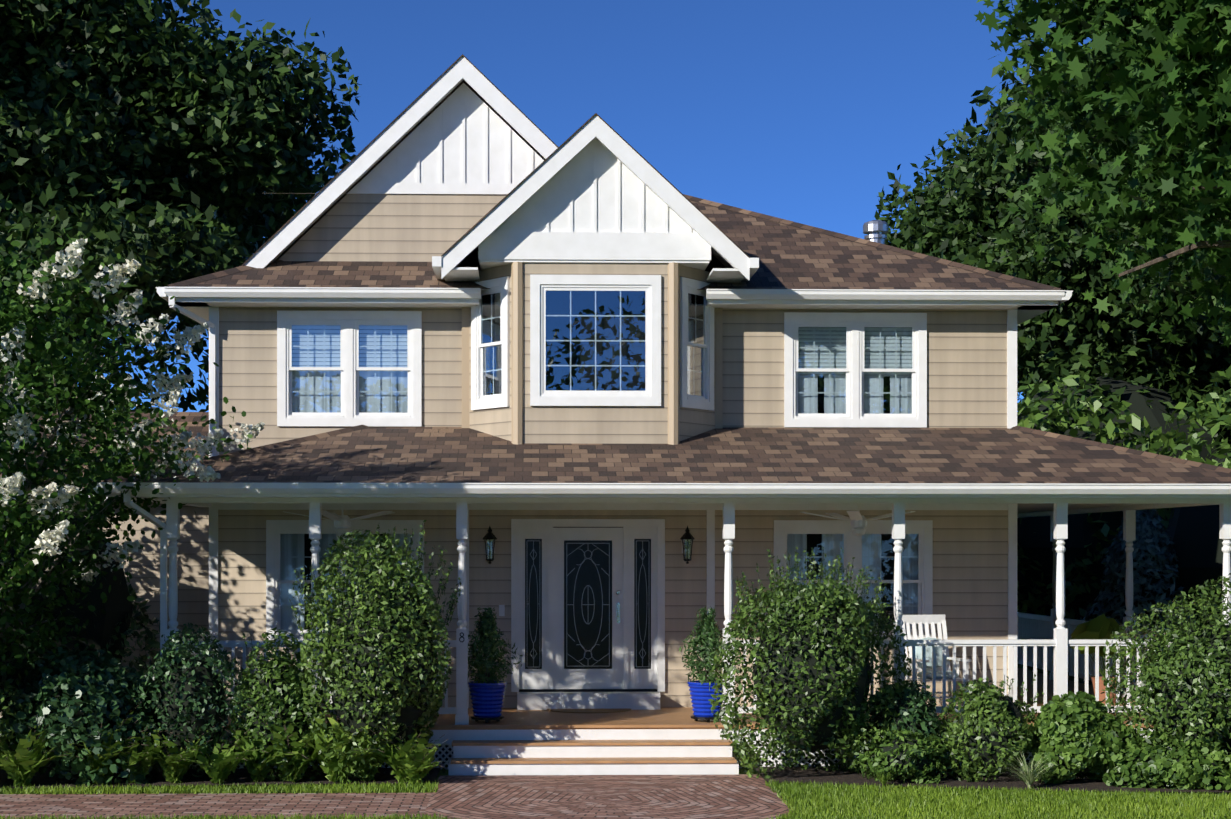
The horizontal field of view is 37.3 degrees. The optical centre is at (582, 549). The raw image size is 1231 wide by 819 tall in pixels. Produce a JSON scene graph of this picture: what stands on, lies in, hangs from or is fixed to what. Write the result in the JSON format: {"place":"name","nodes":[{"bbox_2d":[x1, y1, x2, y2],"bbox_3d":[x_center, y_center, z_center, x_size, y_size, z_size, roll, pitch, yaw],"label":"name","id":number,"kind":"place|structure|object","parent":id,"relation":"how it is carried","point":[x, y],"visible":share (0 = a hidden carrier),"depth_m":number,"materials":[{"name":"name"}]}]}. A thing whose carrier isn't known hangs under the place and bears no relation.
{"place":"outdoors","nodes":[
{"label":"outdoors","id":0,"kind":"place"},
{"bbox_2d":[0,774,792,818],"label":"brick walkway","id":1,"kind":"structure","parent":0,"point":[739,796],"depth_m":17.77,"materials":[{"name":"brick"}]},
{"bbox_2d":[0,194,1006,731],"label":"house siding walls","id":2,"kind":"structure","parent":0,"point":[966,368],"depth_m":22.73,"materials":[{"name":"beige wood"}]},
{"bbox_2d":[64,0,1091,411],"label":"sky","id":3,"kind":"structure","parent":0,"point":[799,111],"materials":[{"name":"blue"}]},
{"bbox_2d":[280,371,917,629],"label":"window curtains","id":4,"kind":"object","parent":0,"point":[867,541],"depth_m":22.84,"materials":[{"name":"white fabric"}]},
{"bbox_2d":[292,325,911,376],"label":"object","id":5,"kind":"structure","parent":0,"point":[868,331],"depth_m":22.82,"materials":[{"name":"white fabric"}]},
{"bbox_2d":[218,510,1007,707],"bbox_3d":[0.408,0.678,22.684,10.000,2.730,0.001,0,0,-2],"label":"porch wall siding","id":6,"kind":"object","parent":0,"point":[970,574],"depth_m":22.71,"materials":[{"name":"beige wood"}]},
{"bbox_2d":[483,526,496,563],"bbox_3d":[-1.147,-0.063,22.532,0.180,0.470,0.216,0,0,-2],"label":"wall lantern","id":7,"kind":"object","parent":6,"relation":"attached to","point":[489,538],"depth_m":22.47,"materials":[{"name":"black metal"}]},
{"bbox_2d":[680,526,694,563],"bbox_3d":[1.297,-0.063,22.599,0.180,0.470,0.216,0,0,-2],"label":"wall lantern","id":8,"kind":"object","parent":6,"relation":"attached to","point":[687,538],"depth_m":22.54,"materials":[{"name":"black metal"}]},
{"bbox_2d":[0,743,1230,791],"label":"planting bed soil","id":9,"kind":"structure","parent":0,"point":[241,776],"depth_m":19.30,"materials":[{"name":"brown soil"}]},
{"bbox_2d":[0,683,32,769],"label":"bush","id":10,"kind":"object","parent":9,"relation":"on","point":[5,737],"visible":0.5,"depth_m":18.93,"materials":[{"name":"green plant"}]},
{"bbox_2d":[0,645,160,785],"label":"bush","id":11,"kind":"object","parent":9,"relation":"on","point":[79,709],"visible":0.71,"depth_m":18.93,"materials":[{"name":"green plant"}]},
{"bbox_2d":[0,173,270,689],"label":"crape myrtle","id":12,"kind":"object","parent":9,"relation":"on","point":[23,319],"visible":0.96,"depth_m":18.58,"materials":[{"name":"green plant"}]},
{"bbox_2d":[131,622,253,781],"bbox_3d":[-4.064,1.641,19.477,1.406,1.725,1.258,0,0,-2],"label":"bush","id":13,"kind":"object","parent":9,"relation":"on","point":[189,698],"visible":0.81,"depth_m":19.25,"materials":[{"name":"green plant"}]},
{"bbox_2d":[0,701,447,786],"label":"ferns","id":14,"kind":"object","parent":9,"relation":"on","point":[410,760],"visible":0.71,"depth_m":18.97,"materials":[{"name":"green plant"}]},
{"bbox_2d":[223,627,322,781],"bbox_3d":[-3.233,1.693,19.542,1.132,1.737,1.114,0,0,29],"label":"bush","id":15,"kind":"object","parent":9,"relation":"on","point":[274,690],"visible":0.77,"depth_m":19.31,"materials":[{"name":"green plant"}]},
{"bbox_2d":[289,520,460,782],"bbox_3d":[-2.256,1.099,19.441,1.699,2.842,1.753,0,0,-37],"label":"bush","id":16,"kind":"object","parent":9,"relation":"on","point":[381,656],"visible":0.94,"depth_m":19.12,"materials":[{"name":"green plant"}]},
{"bbox_2d":[708,547,911,778],"bbox_3d":[2.485,1.309,19.733,2.333,2.696,1.916,0,0,-2],"label":"bush","id":17,"kind":"object","parent":9,"relation":"on","point":[812,672],"visible":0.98,"depth_m":19.33,"materials":[{"name":"green plant"}]},
{"bbox_2d":[868,766,894,785],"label":"plant","id":18,"kind":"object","parent":9,"relation":"on","point":[883,779],"depth_m":18.84,"materials":[{"name":"green plant"}]},
{"bbox_2d":[851,727,946,783],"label":"bush","id":19,"kind":"object","parent":9,"relation":"on","point":[905,755],"visible":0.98,"depth_m":19.08,"materials":[{"name":"green plant"}]},
{"bbox_2d":[861,679,950,775],"bbox_3d":[3.484,1.976,19.947,0.785,1.139,1.034,0,0,-32],"label":"bush","id":20,"kind":"object","parent":9,"relation":"on","point":[916,711],"visible":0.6,"depth_m":19.70,"materials":[{"name":"green plant"}]},
{"bbox_2d":[931,674,1051,781],"bbox_3d":[4.418,1.914,19.474,1.283,1.202,1.288,0,0,-2],"label":"bush","id":21,"kind":"object","parent":9,"relation":"on","point":[991,728],"visible":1,"depth_m":19.22,"materials":[{"name":"green plant"}]},
{"bbox_2d":[995,751,1057,788],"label":"ornamental grass","id":22,"kind":"object","parent":9,"relation":"on","point":[1030,778],"depth_m":18.63,"materials":[{"name":"green plant"}]},
{"bbox_2d":[1031,691,1149,783],"bbox_3d":[5.303,2.000,19.266,1.254,1.012,0.990,0,0,-2],"label":"bush","id":23,"kind":"object","parent":9,"relation":"on","point":[1077,737],"visible":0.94,"depth_m":18.94,"materials":[{"name":"green plant"}]},
{"bbox_2d":[1101,573,1230,764],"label":"bush","id":24,"kind":"object","parent":9,"relation":"on","point":[1185,684],"visible":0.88,"depth_m":19.02,"materials":[{"name":"green plant"}]},
{"bbox_2d":[1102,732,1230,790],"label":"bush","id":25,"kind":"object","parent":9,"relation":"on","point":[1182,767],"visible":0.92,"depth_m":18.64,"materials":[{"name":"green plant"}]},
{"bbox_2d":[0,664,1230,818],"bbox_3d":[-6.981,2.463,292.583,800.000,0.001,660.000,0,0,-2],"label":"lawn ground","id":26,"kind":"structure","parent":0,"point":[443,771],"depth_m":18.57,"materials":[{"name":"green plant"}]},
{"bbox_2d":[0,244,113,409],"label":"flowering tree","id":27,"kind":"object","parent":26,"relation":"on","point":[32,360],"depth_m":29.42,"materials":[{"name":"green plant"}]},
{"bbox_2d":[14,370,142,411],"bbox_3d":[-8.742,-0.186,29.748,8.617,6.436,6.090,0,0,-22],"label":"tree","id":28,"kind":"object","parent":26,"relation":"on","point":[133,410],"depth_m":29.86,"materials":[{"name":"plant"}]},
{"bbox_2d":[0,400,159,733],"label":"shrub","id":29,"kind":"object","parent":26,"relation":"on","point":[110,631],"visible":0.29,"depth_m":22.30,"materials":[{"name":"green plant"}]},
{"bbox_2d":[0,152,315,411],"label":"tree","id":30,"kind":"object","parent":26,"relation":"on","point":[201,393],"depth_m":37.39,"materials":[{"name":"green plant"}]},
{"bbox_2d":[0,0,361,378],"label":"oak tree","id":31,"kind":"object","parent":26,"relation":"on","point":[95,95],"visible":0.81,"depth_m":33.38,"materials":[{"name":"green plant"}]},
{"bbox_2d":[164,743,1033,768],"bbox_3d":[1.237,2.323,26.080,12.203,0.280,11.190,0,0,-2],"label":"foundation","id":32,"kind":"object","parent":26,"relation":"on","point":[451,754],"depth_m":20.54,"materials":[{"name":"white"}]},
{"bbox_2d":[191,291,1033,765],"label":"dark interior boxes","id":33,"kind":"object","parent":26,"relation":"on","point":[815,541],"depth_m":22.25,"materials":[{"name":"black"}]},
{"bbox_2d":[31,56,1230,774],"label":"house trim","id":34,"kind":"structure","parent":26,"relation":"on","point":[595,190],"depth_m":22.20,"materials":[{"name":"white wood"}]},
{"bbox_2d":[283,503,394,535],"bbox_3d":[-2.873,-0.377,21.489,1.304,0.420,1.355,0,0,-2],"label":"ceiling fan","id":35,"kind":"object","parent":34,"relation":"attached to","point":[342,523],"visible":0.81,"depth_m":21.41,"materials":[{"name":"white paint"}]},
{"bbox_2d":[525,539,650,668],"bbox_3d":[0.067,0.673,22.692,1.570,1.620,0.005,0,0,-2],"label":"door glass","id":36,"kind":"object","parent":34,"relation":"attached to","point":[588,634],"visible":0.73,"depth_m":22.70,"materials":[{"name":"glass"}]},
{"bbox_2d":[527,540,648,666],"bbox_3d":[0.067,0.673,22.690,1.529,1.579,0.004,0,0,-2],"label":"door glass caming","id":37,"kind":"object","parent":36,"relation":"attached to","point":[533,558],"depth_m":22.69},
{"bbox_2d":[519,689,656,691],"bbox_3d":[0.068,1.747,22.680,1.720,0.032,0.110,0,0,-2],"label":"door threshold","id":38,"kind":"object","parent":34,"relation":"on","point":[587,690],"depth_m":22.62,"materials":[{"name":"black metal"}]},
{"bbox_2d":[462,262,722,444],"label":"bay corner boards","id":39,"kind":"object","parent":34,"relation":"attached to","point":[517,353],"visible":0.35,"depth_m":21.83,"materials":[{"name":"beige wood"}]},
{"bbox_2d":[280,534,917,629],"bbox_3d":[0.227,0.397,22.691,7.948,1.192,0.028,0,0,-2],"label":"glass porch window","id":40,"kind":"structure","parent":34,"relation":"attached to","point":[788,575],"depth_m":22.75,"materials":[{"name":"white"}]},
{"bbox_2d":[292,291,911,413],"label":"window glass panes","id":41,"kind":"object","parent":34,"relation":"attached to","point":[568,344],"visible":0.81,"depth_m":22.58,"materials":[{"name":"glass"}]},
{"bbox_2d":[0,54,1230,487],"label":"roof shingles","id":42,"kind":"object","parent":34,"relation":"on","point":[794,254],"visible":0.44,"depth_m":21.67,"materials":[{"name":"brown"}]},
{"bbox_2d":[863,220,887,243],"bbox_3d":[4.341,-4.301,26.993,0.520,1.160,0.520,0,0,-2],"label":"roof vent","id":43,"kind":"object","parent":42,"relation":"on","point":[876,230],"visible":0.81,"depth_m":26.86,"materials":[{"name":"silver metal"}]},
{"bbox_2d":[616,590,620,622],"bbox_3d":[0.443,0.708,22.660,0.060,0.410,0.050,0,0,-2],"label":"door handle","id":44,"kind":"object","parent":34,"relation":"attached to","point":[618,592],"depth_m":22.67,"materials":[{"name":"silver metal"}]},
{"bbox_2d":[223,668,1152,763],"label":"porch deck and treads","id":45,"kind":"structure","parent":34,"relation":"attached to","point":[661,718],"depth_m":20.48,"materials":[{"name":"wood"}]},
{"bbox_2d":[468,607,522,722],"bbox_3d":[-1.058,1.302,20.808,0.752,1.322,0.708,0,0,-2],"label":"planter","id":46,"kind":"object","parent":45,"relation":"on","point":[487,698],"visible":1,"depth_m":20.68,"materials":[{"name":"blue ceramic"}]},
{"bbox_2d":[547,709,630,712],"bbox_3d":[0.083,1.956,22.115,1.040,0.014,0.500,0,0,-2],"label":"door mat","id":47,"kind":"object","parent":45,"relation":"on","point":[588,710],"depth_m":22.10,"materials":[{"name":"brown"}]},
{"bbox_2d":[679,607,742,722],"bbox_3d":[1.479,1.300,20.876,0.788,1.327,0.708,0,0,-2],"label":"planter","id":48,"kind":"object","parent":45,"relation":"on","point":[700,692],"visible":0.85,"depth_m":20.74,"materials":[{"name":"blue ceramic"}]},
{"bbox_2d":[902,614,971,705],"bbox_3d":[4.226,1.376,21.738,0.615,1.176,1.015,0,0,-14],"label":"rocking chair","id":49,"kind":"object","parent":45,"relation":"on","point":[925,620],"visible":0.5,"depth_m":21.99,"materials":[{"name":"white paint"}]},
{"bbox_2d":[1070,614,1136,702],"bbox_3d":[6.711,1.394,23.413,0.862,1.139,1.092,0,0,16],"label":"potted plant","id":50,"kind":"object","parent":45,"relation":"on","point":[1102,626],"visible":0.4,"depth_m":23.36,"materials":[{"name":"green plant"}]},
{"bbox_2d":[800,504,915,535],"bbox_3d":[3.241,-0.377,21.656,1.304,0.420,1.355,0,0,-2],"label":"ceiling fan","id":51,"kind":"object","parent":34,"relation":"attached to","point":[857,520],"visible":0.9,"depth_m":21.59,"materials":[{"name":"white paint"}]},
{"bbox_2d":[874,100,1230,411],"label":"oak tree","id":52,"kind":"object","parent":26,"relation":"on","point":[960,212],"visible":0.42,"depth_m":41.05,"materials":[{"name":"green plant"}]},
{"bbox_2d":[962,218,1230,673],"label":"tree","id":53,"kind":"object","parent":26,"relation":"on","point":[1151,404],"visible":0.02,"depth_m":37.41,"materials":[{"name":"green plant"}]},
{"bbox_2d":[962,46,1230,407],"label":"oak tree","id":54,"kind":"object","parent":26,"relation":"on","point":[1003,138],"visible":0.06,"depth_m":39.39,"materials":[{"name":"green plant"}]},
{"bbox_2d":[974,0,1230,361],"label":"tree","id":55,"kind":"object","parent":26,"relation":"on","point":[1137,56],"visible":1,"depth_m":15.09,"materials":[{"name":"green plant"}]},
{"bbox_2d":[1017,375,1191,680],"bbox_3d":[9.226,0.074,33.322,6.032,6.519,7.638,0,0,-2],"label":"tree","id":56,"kind":"object","parent":26,"relation":"on","point":[1088,541],"visible":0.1,"depth_m":31.95,"materials":[{"name":"green plant"}]},
{"bbox_2d":[1017,318,1230,445],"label":"tree","id":57,"kind":"object","parent":26,"relation":"on","point":[1227,433],"depth_m":45.44,"materials":[{"name":"green plant"}]},
{"bbox_2d":[1068,509,1191,695],"bbox_3d":[8.626,0.726,27.906,3.065,3.774,2.959,0,0,-2],"label":"blue spruce","id":58,"kind":"object","parent":26,"relation":"on","point":[1153,556],"visible":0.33,"depth_m":27.56,"materials":[{"name":"green plant"}]},
{"bbox_2d":[1140,365,1230,626],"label":"tree","id":59,"kind":"object","parent":26,"relation":"on","point":[1193,532],"visible":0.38,"depth_m":27.74,"materials":[{"name":"green plant"}]}
]}

